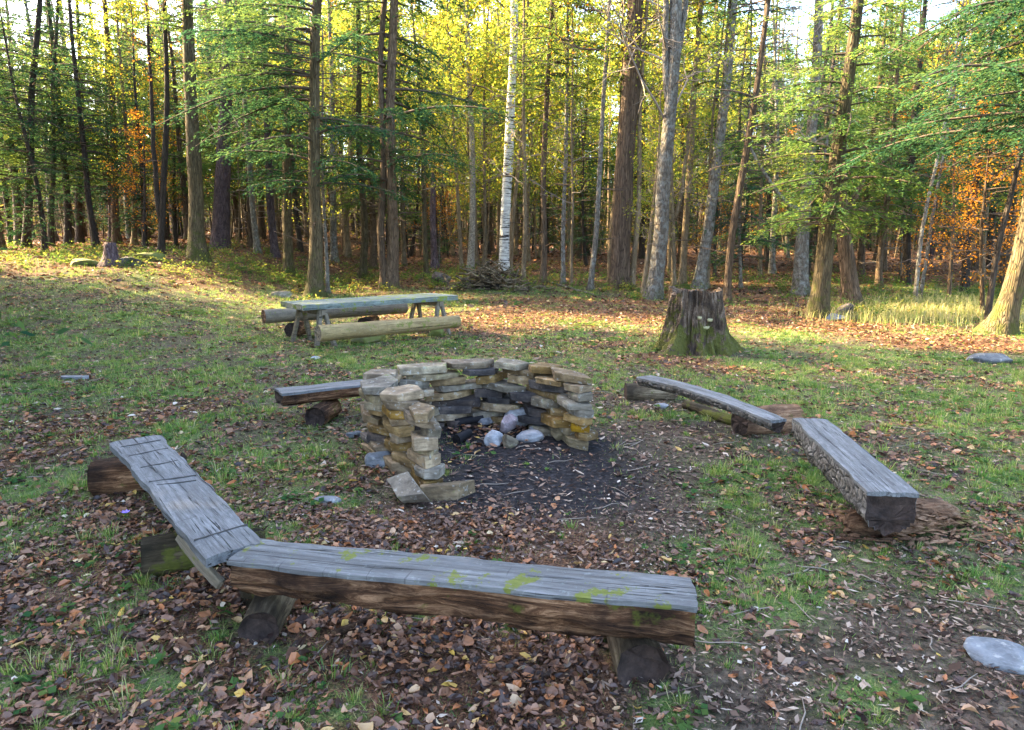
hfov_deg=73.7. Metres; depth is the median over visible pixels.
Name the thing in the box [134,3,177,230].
tree
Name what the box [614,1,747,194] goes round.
tree
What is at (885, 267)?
hemlock
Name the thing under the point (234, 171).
hemlock
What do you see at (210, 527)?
plank bench
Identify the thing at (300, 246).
hemlock
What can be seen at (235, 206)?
hemlock
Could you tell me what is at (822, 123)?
hemlock
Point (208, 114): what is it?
hemlock
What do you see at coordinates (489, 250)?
hemlock
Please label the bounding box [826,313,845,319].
stone
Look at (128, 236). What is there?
tree
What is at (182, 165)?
hemlock
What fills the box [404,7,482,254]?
tree
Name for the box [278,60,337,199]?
hemlock
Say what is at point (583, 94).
tree
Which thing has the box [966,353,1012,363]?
stone
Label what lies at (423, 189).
tree
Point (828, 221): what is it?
hemlock
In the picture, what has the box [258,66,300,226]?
sapling
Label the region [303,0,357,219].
hemlock
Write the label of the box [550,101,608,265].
hemlock
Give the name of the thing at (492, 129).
tree
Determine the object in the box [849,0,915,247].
hemlock
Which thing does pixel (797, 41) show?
hemlock
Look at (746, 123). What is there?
tree
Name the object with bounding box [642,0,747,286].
hemlock
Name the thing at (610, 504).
twig litter
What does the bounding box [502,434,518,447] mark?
stone
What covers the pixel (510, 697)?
leaf litter
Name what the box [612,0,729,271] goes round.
tree
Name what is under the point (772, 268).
tree
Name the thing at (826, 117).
hemlock
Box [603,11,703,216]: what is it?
tree
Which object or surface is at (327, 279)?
sapling
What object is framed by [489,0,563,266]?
tree
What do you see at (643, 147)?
tree
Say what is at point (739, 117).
hemlock
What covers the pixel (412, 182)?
hemlock
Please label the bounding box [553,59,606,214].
hemlock
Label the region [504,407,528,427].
stone
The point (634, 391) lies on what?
support log
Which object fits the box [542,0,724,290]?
tree
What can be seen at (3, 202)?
hemlock
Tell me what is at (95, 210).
hemlock
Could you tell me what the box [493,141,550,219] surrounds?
hemlock
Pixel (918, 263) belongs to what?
tree
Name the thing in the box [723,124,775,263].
hemlock
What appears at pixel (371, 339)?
stone
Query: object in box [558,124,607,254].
hemlock
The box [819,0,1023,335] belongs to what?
hemlock
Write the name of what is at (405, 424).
fire pit
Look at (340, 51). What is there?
tree
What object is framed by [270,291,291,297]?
stone
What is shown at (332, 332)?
round log bench
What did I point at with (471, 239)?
birch tree
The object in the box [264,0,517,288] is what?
hemlock
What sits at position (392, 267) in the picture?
hemlock
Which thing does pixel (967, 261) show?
tree
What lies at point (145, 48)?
hemlock
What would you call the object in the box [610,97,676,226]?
hemlock
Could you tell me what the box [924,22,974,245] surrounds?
hemlock
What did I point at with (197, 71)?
tree
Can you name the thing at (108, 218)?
hemlock
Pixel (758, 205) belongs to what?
beech tree
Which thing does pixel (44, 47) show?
hemlock
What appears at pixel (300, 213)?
hemlock
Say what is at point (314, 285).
hemlock
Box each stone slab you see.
[61,375,88,379]
[386,472,429,502]
[420,480,475,500]
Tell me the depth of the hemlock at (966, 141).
38.47 m
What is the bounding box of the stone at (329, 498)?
[314,496,341,503]
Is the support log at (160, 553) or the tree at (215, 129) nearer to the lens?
the support log at (160, 553)
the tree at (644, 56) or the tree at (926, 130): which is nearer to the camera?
the tree at (644, 56)
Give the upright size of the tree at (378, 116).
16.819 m
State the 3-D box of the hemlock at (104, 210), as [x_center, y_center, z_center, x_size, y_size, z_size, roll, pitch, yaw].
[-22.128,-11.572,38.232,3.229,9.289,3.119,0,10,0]
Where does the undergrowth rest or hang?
on the ground at (562, 473)
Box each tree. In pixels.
[0,0,85,240]
[1,3,47,238]
[2,23,67,211]
[22,0,185,244]
[31,2,155,238]
[94,0,201,254]
[99,107,182,250]
[111,0,217,211]
[123,0,233,261]
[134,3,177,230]
[136,90,214,245]
[154,0,276,248]
[171,24,214,174]
[173,0,297,253]
[195,0,307,235]
[198,0,263,232]
[209,0,304,257]
[245,0,348,238]
[277,0,384,234]
[284,0,384,262]
[292,0,421,257]
[304,172,337,215]
[305,0,411,245]
[320,50,366,225]
[336,0,434,249]
[337,0,454,266]
[371,0,595,274]
[372,0,540,270]
[373,0,463,276]
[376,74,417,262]
[385,0,534,264]
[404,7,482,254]
[405,14,477,169]
[406,151,481,264]
[410,0,491,267]
[426,173,449,267]
[442,0,541,266]
[445,61,480,236]
[447,0,562,258]
[460,0,570,254]
[464,0,574,279]
[464,59,560,230]
[467,40,533,201]
[476,0,608,260]
[485,1,593,257]
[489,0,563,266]
[515,0,617,285]
[518,0,619,261]
[530,17,596,243]
[539,155,607,234]
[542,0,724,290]
[556,13,614,223]
[557,0,818,287]
[569,0,645,247]
[582,0,745,263]
[588,0,754,299]
[602,0,653,289]
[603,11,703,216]
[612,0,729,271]
[613,1,722,287]
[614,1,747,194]
[675,15,770,215]
[677,121,707,241]
[680,167,749,276]
[689,0,798,288]
[692,0,809,287]
[694,60,743,247]
[698,52,754,192]
[714,54,783,240]
[715,0,831,273]
[723,156,784,238]
[743,0,877,295]
[752,124,802,249]
[754,18,808,257]
[834,143,876,308]
[851,110,960,276]
[875,0,1018,301]
[885,0,1020,299]
[893,24,1010,299]
[912,44,949,248]
[913,0,983,266]
[916,0,1023,280]
[919,0,1023,314]
[954,3,1023,320]
[972,3,1023,234]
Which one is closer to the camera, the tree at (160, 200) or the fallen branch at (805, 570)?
the fallen branch at (805, 570)
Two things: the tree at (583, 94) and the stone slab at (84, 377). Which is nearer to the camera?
the stone slab at (84, 377)
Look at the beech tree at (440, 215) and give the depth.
32.32 m
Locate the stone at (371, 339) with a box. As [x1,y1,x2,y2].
[350,335,384,342]
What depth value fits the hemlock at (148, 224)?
35.10 m
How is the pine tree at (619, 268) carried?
on the ground at (562, 473)
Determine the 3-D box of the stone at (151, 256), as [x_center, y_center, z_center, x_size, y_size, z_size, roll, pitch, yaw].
[-11.504,-3.405,21.649,0.991,0.326,0.628,-2,10,-11]
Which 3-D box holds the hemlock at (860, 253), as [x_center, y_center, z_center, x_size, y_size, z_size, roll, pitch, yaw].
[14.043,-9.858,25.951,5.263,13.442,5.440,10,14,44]
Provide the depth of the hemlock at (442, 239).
35.22 m
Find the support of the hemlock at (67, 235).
on the ground at (562, 473)
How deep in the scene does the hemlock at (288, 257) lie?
24.07 m
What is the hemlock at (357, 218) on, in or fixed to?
on the ground at (562, 473)
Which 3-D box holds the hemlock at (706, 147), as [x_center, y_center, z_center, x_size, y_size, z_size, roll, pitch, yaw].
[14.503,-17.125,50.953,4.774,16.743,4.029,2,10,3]
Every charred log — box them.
[452,429,471,443]
[455,415,483,424]
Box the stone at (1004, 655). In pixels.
[963,636,1023,674]
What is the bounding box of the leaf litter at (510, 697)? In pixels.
[0,225,1023,729]
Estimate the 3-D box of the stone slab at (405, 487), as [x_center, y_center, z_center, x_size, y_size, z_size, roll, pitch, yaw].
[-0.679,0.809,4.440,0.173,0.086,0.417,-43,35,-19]
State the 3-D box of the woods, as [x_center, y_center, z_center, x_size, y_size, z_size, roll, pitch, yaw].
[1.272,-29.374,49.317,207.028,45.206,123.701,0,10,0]
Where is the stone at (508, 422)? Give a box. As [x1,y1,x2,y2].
[500,414,516,433]
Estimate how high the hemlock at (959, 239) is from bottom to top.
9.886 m
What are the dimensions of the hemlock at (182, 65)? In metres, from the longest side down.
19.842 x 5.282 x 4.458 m
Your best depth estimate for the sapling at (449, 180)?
52.05 m
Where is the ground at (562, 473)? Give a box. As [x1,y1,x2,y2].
[0,183,1023,729]
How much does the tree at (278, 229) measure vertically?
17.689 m
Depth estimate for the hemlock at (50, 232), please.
28.71 m
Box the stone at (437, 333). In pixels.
[427,329,443,336]
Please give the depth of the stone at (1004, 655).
2.73 m
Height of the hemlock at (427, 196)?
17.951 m
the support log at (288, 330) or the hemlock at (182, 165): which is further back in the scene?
the hemlock at (182, 165)
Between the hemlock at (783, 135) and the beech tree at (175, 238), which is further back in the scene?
the hemlock at (783, 135)
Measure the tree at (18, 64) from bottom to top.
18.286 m
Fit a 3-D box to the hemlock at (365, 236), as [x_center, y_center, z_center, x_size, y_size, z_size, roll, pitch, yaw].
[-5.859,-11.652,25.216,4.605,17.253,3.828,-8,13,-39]
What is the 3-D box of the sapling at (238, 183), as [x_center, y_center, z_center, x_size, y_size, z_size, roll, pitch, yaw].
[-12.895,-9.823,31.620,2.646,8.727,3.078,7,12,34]
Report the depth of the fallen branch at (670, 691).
2.57 m
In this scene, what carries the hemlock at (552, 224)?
on the ground at (562, 473)
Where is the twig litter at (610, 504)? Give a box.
[0,368,1023,729]
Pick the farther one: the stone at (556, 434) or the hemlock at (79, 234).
the hemlock at (79, 234)
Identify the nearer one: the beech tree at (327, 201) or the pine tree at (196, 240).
the pine tree at (196, 240)
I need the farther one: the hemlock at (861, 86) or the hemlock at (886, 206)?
the hemlock at (861, 86)
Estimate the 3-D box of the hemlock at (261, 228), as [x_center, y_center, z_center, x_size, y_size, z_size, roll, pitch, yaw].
[-14.699,-16.682,38.156,6.767,19.501,7.052,2,10,11]
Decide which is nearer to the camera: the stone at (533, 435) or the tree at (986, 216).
the stone at (533, 435)
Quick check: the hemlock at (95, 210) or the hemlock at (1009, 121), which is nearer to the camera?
the hemlock at (1009, 121)
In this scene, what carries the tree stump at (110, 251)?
on the ground at (562, 473)
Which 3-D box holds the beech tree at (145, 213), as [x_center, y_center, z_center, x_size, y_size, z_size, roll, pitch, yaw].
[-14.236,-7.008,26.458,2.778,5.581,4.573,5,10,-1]
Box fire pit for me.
[359,358,597,486]
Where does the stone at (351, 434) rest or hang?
on the ground at (562, 473)
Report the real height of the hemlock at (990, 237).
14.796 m
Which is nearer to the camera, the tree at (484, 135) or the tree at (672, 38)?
the tree at (672, 38)
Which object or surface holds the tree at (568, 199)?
on the ground at (562, 473)
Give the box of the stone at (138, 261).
[120,256,145,265]
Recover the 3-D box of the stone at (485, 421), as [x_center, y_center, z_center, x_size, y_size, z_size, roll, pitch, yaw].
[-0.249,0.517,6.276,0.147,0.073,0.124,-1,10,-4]
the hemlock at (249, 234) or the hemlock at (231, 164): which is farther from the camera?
the hemlock at (231, 164)
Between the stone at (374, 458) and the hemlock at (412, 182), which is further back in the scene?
the hemlock at (412, 182)
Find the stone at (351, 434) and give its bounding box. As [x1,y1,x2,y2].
[346,431,361,437]
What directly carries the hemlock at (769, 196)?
on the ground at (562, 473)
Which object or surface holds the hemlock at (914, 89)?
on the ground at (562, 473)
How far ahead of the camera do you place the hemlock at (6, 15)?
43.27 m
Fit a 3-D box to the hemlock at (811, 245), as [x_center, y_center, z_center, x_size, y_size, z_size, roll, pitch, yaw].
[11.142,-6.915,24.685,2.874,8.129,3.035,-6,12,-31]
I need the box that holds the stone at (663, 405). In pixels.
[653,403,668,408]
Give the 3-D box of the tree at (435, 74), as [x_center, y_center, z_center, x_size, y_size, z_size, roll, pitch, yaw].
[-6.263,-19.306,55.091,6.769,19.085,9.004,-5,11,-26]
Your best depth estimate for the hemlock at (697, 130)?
52.59 m
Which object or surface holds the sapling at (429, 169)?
on the ground at (562, 473)
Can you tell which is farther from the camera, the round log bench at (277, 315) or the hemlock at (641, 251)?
the hemlock at (641, 251)
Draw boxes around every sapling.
[14,84,37,235]
[203,66,264,243]
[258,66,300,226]
[280,28,365,293]
[406,95,451,240]
[442,119,462,234]
[454,61,515,260]
[622,16,695,294]
[681,3,765,288]
[741,83,789,259]
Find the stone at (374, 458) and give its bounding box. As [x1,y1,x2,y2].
[365,451,390,467]
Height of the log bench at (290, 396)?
0.142 m
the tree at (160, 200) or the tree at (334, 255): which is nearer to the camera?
the tree at (160, 200)
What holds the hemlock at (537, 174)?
on the ground at (562, 473)
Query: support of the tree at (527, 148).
on the ground at (562, 473)
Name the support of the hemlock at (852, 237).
on the ground at (562, 473)
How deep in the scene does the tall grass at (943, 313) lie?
16.28 m
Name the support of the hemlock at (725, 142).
on the ground at (562, 473)
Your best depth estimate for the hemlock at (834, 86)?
39.19 m
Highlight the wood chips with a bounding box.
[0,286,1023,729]
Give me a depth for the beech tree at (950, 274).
19.27 m
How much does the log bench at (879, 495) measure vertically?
0.260 m
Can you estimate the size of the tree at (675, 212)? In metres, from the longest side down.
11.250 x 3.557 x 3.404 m
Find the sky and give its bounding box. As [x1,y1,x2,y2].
[0,0,1022,174]
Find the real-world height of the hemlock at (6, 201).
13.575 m
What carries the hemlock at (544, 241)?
on the ground at (562, 473)
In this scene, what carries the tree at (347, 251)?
on the ground at (562, 473)
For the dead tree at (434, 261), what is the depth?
30.84 m
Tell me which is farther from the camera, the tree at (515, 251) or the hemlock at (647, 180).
the hemlock at (647, 180)
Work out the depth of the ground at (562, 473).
4.62 m
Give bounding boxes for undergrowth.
[0,234,1023,729]
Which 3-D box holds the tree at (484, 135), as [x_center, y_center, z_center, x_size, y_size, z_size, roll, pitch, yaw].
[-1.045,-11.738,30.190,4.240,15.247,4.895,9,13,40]
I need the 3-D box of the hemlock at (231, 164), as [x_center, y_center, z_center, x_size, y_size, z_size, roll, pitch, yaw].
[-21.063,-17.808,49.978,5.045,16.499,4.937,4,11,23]
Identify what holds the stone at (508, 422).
on the ground at (562, 473)
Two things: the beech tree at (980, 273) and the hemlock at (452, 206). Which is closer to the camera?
the beech tree at (980, 273)
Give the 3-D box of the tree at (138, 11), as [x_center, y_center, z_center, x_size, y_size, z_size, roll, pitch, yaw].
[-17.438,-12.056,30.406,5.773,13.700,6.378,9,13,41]
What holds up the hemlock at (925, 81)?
on the ground at (562, 473)
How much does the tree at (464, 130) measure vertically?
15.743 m
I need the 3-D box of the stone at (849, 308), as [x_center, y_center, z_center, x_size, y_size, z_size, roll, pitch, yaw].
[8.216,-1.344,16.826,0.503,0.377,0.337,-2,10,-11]
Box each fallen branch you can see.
[240,685,306,699]
[329,610,386,636]
[548,281,594,294]
[651,684,702,696]
[785,563,828,576]
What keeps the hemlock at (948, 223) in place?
on the ground at (562, 473)
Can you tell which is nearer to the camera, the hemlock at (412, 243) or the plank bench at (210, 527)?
the plank bench at (210, 527)
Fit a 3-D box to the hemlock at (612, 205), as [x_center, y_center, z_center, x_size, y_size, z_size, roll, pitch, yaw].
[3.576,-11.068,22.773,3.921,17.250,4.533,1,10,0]
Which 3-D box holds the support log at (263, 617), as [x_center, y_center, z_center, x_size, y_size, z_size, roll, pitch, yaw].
[-1.064,1.052,3.039,0.173,0.179,0.440,0,13,-3]
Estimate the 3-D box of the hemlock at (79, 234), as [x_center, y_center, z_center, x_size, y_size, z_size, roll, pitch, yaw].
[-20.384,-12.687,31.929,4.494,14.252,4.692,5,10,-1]
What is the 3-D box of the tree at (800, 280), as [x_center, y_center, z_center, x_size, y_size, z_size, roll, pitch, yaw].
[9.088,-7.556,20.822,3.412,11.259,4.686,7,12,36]
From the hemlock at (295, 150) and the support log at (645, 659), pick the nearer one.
the support log at (645, 659)
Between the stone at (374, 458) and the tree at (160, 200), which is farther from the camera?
the tree at (160, 200)
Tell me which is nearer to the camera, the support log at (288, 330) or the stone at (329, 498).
the stone at (329, 498)
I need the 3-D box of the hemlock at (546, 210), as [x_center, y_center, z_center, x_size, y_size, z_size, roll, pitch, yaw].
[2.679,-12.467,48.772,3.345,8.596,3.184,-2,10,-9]
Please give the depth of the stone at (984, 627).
2.96 m
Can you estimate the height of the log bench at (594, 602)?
0.205 m
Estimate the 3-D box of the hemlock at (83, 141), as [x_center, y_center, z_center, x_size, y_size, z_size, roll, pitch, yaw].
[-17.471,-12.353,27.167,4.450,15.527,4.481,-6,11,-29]
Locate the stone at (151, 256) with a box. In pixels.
[132,252,165,260]
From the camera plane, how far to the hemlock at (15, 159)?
26.43 m
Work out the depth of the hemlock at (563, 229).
23.80 m
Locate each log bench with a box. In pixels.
[227,538,697,646]
[261,303,407,322]
[274,379,362,405]
[314,315,460,341]
[636,375,786,432]
[791,418,919,535]
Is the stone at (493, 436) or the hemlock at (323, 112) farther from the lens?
the hemlock at (323, 112)
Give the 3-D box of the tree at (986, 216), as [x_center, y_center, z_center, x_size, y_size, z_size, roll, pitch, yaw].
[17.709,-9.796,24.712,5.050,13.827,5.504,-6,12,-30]
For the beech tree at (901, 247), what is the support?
on the ground at (562, 473)
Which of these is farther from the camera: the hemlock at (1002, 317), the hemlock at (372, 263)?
the hemlock at (372, 263)
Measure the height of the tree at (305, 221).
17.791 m
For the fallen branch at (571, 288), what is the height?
0.272 m
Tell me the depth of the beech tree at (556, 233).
43.24 m
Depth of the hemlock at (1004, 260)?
22.29 m
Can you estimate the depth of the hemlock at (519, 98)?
45.29 m
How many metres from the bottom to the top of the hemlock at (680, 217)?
18.045 m
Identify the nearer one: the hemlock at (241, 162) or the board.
the board
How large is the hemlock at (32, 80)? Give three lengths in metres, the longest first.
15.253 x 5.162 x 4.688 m
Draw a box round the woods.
[0,0,1019,346]
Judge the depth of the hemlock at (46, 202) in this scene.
51.74 m
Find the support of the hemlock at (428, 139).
on the ground at (562, 473)
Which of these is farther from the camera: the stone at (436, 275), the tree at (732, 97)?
the tree at (732, 97)
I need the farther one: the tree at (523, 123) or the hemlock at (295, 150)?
the hemlock at (295, 150)
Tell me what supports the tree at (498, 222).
on the ground at (562, 473)
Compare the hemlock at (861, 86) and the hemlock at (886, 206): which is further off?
the hemlock at (861, 86)
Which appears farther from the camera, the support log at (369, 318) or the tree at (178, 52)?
the tree at (178, 52)
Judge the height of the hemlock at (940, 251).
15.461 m
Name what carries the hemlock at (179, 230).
on the ground at (562, 473)
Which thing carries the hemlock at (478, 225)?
on the ground at (562, 473)
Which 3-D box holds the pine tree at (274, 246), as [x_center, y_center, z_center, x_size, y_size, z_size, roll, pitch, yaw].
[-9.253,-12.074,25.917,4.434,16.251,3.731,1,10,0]
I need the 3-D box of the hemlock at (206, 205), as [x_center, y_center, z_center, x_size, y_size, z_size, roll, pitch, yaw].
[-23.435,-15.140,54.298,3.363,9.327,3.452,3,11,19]
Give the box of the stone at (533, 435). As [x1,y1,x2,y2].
[516,430,543,441]
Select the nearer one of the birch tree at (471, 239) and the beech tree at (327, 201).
the birch tree at (471, 239)
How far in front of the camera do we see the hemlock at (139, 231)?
41.92 m
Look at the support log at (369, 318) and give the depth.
13.39 m
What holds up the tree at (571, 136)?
on the ground at (562, 473)
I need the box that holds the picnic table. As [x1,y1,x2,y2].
[280,293,457,347]
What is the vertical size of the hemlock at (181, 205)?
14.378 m
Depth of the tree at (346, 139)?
62.16 m
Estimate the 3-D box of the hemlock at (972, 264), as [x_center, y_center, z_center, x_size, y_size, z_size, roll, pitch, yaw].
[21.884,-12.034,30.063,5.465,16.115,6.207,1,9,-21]
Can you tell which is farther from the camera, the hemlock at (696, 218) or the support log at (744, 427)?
the hemlock at (696, 218)
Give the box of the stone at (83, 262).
[70,258,98,265]
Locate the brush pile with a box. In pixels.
[434,258,554,290]
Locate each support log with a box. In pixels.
[87,452,186,495]
[140,531,226,578]
[237,595,295,644]
[240,528,265,607]
[284,321,310,336]
[304,399,341,426]
[358,315,379,321]
[607,636,670,687]
[624,383,674,399]
[682,400,731,424]
[731,404,804,435]
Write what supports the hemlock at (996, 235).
on the ground at (562, 473)
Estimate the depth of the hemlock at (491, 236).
44.02 m
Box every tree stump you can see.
[96,242,121,266]
[652,286,743,355]
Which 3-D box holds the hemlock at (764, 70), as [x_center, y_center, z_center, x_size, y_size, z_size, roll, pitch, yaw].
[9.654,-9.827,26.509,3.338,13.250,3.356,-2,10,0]
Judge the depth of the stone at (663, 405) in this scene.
6.95 m
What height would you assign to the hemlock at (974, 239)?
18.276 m
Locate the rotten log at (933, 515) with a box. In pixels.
[819,498,994,545]
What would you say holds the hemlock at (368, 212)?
on the ground at (562, 473)
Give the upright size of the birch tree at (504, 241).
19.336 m
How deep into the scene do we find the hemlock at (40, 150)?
45.78 m
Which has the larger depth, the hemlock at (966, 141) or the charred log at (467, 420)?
the hemlock at (966, 141)
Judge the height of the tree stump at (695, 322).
1.111 m
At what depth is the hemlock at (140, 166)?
28.60 m
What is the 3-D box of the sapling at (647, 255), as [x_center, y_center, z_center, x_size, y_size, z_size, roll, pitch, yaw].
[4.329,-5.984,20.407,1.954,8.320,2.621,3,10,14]
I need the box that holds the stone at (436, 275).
[432,272,450,281]
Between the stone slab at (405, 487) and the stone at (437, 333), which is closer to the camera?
the stone slab at (405, 487)
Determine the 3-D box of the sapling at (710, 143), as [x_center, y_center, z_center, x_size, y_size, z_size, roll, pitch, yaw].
[6.644,-6.910,22.334,2.839,9.252,2.758,6,12,29]
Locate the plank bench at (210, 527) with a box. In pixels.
[109,435,260,567]
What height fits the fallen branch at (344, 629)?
0.035 m
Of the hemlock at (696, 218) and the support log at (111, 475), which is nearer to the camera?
the support log at (111, 475)
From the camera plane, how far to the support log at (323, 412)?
6.27 m
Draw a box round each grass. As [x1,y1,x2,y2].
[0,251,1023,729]
[733,286,1023,331]
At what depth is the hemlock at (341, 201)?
35.69 m
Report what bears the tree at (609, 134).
on the ground at (562, 473)
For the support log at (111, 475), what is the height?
0.272 m
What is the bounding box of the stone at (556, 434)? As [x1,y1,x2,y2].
[551,427,561,440]
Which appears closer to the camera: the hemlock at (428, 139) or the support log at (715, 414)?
the support log at (715, 414)
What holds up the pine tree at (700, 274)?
on the ground at (562, 473)
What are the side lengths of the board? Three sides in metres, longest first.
0.324 x 0.054 x 0.042 m
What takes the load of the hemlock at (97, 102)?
on the ground at (562, 473)
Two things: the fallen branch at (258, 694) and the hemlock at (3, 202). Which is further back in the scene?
the hemlock at (3, 202)
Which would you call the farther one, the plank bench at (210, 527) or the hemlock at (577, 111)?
the hemlock at (577, 111)
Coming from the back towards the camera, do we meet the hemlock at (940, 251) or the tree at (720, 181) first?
the tree at (720, 181)
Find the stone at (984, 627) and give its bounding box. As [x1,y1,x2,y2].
[975,625,997,631]
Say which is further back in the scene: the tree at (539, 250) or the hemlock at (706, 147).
the hemlock at (706, 147)
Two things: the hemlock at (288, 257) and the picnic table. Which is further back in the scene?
the hemlock at (288, 257)
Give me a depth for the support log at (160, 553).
3.42 m
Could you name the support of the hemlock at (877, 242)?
on the ground at (562, 473)
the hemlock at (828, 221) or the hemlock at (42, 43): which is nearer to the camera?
the hemlock at (828, 221)
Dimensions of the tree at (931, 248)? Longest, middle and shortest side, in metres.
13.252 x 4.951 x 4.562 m
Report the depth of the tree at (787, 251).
37.74 m
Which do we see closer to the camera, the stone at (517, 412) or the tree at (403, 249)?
the stone at (517, 412)
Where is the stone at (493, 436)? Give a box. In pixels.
[484,430,502,446]
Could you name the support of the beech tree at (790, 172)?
on the ground at (562, 473)
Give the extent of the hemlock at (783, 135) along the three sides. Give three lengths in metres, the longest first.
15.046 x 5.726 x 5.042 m
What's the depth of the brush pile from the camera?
22.50 m
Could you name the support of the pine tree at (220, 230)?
on the ground at (562, 473)
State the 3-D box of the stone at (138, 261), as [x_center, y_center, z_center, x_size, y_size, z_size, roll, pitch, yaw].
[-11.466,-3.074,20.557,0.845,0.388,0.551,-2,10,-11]
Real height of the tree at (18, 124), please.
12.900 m
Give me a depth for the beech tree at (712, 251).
27.48 m
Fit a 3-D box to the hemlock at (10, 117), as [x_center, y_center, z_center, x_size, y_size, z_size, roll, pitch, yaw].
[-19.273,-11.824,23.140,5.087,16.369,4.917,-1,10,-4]
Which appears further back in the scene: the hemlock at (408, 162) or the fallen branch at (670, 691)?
the hemlock at (408, 162)
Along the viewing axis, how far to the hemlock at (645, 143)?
41.35 m
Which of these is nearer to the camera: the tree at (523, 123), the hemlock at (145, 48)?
the tree at (523, 123)
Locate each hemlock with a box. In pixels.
[0,0,42,211]
[0,0,78,249]
[0,0,100,247]
[0,0,124,244]
[0,1,93,245]
[0,6,92,251]
[0,17,48,244]
[0,38,52,191]
[0,116,11,231]
[3,0,93,245]
[12,0,130,236]
[18,0,93,238]
[18,0,134,246]
[23,0,121,220]
[28,16,63,219]
[35,0,124,242]
[36,139,59,224]
[37,0,186,243]
[60,0,144,218]
[81,33,156,241]
[84,184,106,234]
[87,0,215,239]
[92,0,184,245]
[94,3,172,233]
[94,106,150,229]
[96,4,156,239]
[119,0,233,237]
[119,112,156,236]
[121,1,211,238]
[137,0,205,234]
[147,0,419,297]
[157,0,216,222]
[158,0,402,274]
[163,0,269,222]
[178,0,307,219]
[180,0,283,246]
[196,0,256,222]
[196,0,274,239]
[198,3,240,232]
[200,0,256,232]
[200,3,305,238]
[204,153,213,224]
[253,0,327,236]
[253,3,326,252]
[261,4,337,234]
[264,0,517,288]
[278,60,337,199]
[292,109,338,230]
[298,0,436,267]
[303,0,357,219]
[304,0,423,277]
[306,0,362,247]
[331,0,433,288]
[336,84,377,231]
[348,1,453,233]
[353,26,375,241]
[385,80,445,256]
[396,127,438,211]
[397,0,458,259]
[407,40,438,240]
[418,122,463,262]
[438,6,537,254]
[438,163,457,234]
[454,2,531,250]
[460,173,496,249]
[477,13,537,229]
[481,0,615,283]
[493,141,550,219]
[500,0,621,283]
[517,101,539,229]
[518,42,568,211]
[521,136,570,252]
[529,137,565,242]
[530,57,605,243]
[531,6,617,257]
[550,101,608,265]
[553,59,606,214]
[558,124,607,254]
[562,0,662,285]
[564,30,597,238]
[592,14,695,258]
[599,145,649,242]
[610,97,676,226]
[633,30,696,233]
[634,99,660,244]
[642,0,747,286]
[643,5,730,263]
[673,0,767,260]
[675,117,707,243]
[677,16,732,238]
[688,0,815,304]
[690,16,729,236]
[703,0,770,248]
[720,0,825,269]
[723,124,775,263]
[724,0,803,276]
[729,2,804,229]
[733,0,981,318]
[751,0,811,236]
[754,51,800,236]
[766,0,869,267]
[770,67,837,279]
[777,1,877,258]
[779,0,870,207]
[780,0,870,272]
[790,0,870,244]
[810,107,876,267]
[812,0,944,277]
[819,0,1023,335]
[828,0,949,271]
[835,0,956,287]
[848,0,1004,284]
[848,18,879,204]
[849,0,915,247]
[849,1,938,261]
[858,0,1023,174]
[870,0,968,253]
[889,1,940,244]
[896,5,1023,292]
[917,0,981,259]
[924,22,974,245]
[924,179,963,240]
[925,30,1023,269]
[937,21,1023,272]
[937,120,979,247]
[939,29,1010,256]
[956,0,1004,251]
[956,45,1023,260]
[962,10,1023,289]
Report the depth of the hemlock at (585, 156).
53.82 m
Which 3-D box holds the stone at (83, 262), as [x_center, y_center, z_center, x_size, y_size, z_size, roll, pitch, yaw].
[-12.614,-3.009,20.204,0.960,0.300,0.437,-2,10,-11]
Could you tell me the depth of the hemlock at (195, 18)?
35.48 m
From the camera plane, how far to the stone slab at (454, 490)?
4.48 m
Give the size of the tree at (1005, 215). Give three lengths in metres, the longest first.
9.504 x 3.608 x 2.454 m
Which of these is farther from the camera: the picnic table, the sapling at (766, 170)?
the sapling at (766, 170)
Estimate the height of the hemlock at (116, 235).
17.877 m
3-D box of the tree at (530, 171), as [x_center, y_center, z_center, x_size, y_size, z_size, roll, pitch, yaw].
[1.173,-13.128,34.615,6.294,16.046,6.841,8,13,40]
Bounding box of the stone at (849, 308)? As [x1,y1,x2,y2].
[835,303,853,315]
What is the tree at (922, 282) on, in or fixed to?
on the ground at (562, 473)
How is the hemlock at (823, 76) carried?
on the ground at (562, 473)
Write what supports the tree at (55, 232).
on the ground at (562, 473)
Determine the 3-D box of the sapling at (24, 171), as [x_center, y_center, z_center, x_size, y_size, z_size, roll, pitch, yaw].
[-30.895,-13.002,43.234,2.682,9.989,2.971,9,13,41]
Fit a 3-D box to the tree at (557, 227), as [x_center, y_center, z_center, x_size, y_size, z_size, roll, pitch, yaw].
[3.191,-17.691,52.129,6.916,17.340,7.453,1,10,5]
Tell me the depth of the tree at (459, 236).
29.56 m
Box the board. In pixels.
[175,535,224,588]
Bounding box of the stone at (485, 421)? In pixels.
[478,417,492,424]
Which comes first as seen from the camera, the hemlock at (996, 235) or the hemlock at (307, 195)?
the hemlock at (996, 235)
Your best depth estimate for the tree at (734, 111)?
56.73 m
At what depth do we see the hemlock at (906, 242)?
23.60 m
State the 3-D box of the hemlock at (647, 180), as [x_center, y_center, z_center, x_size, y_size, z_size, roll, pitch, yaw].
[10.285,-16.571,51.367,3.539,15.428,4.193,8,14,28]
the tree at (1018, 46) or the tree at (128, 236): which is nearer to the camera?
the tree at (1018, 46)
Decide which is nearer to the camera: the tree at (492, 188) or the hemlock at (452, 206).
the tree at (492, 188)
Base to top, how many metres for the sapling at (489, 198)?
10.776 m

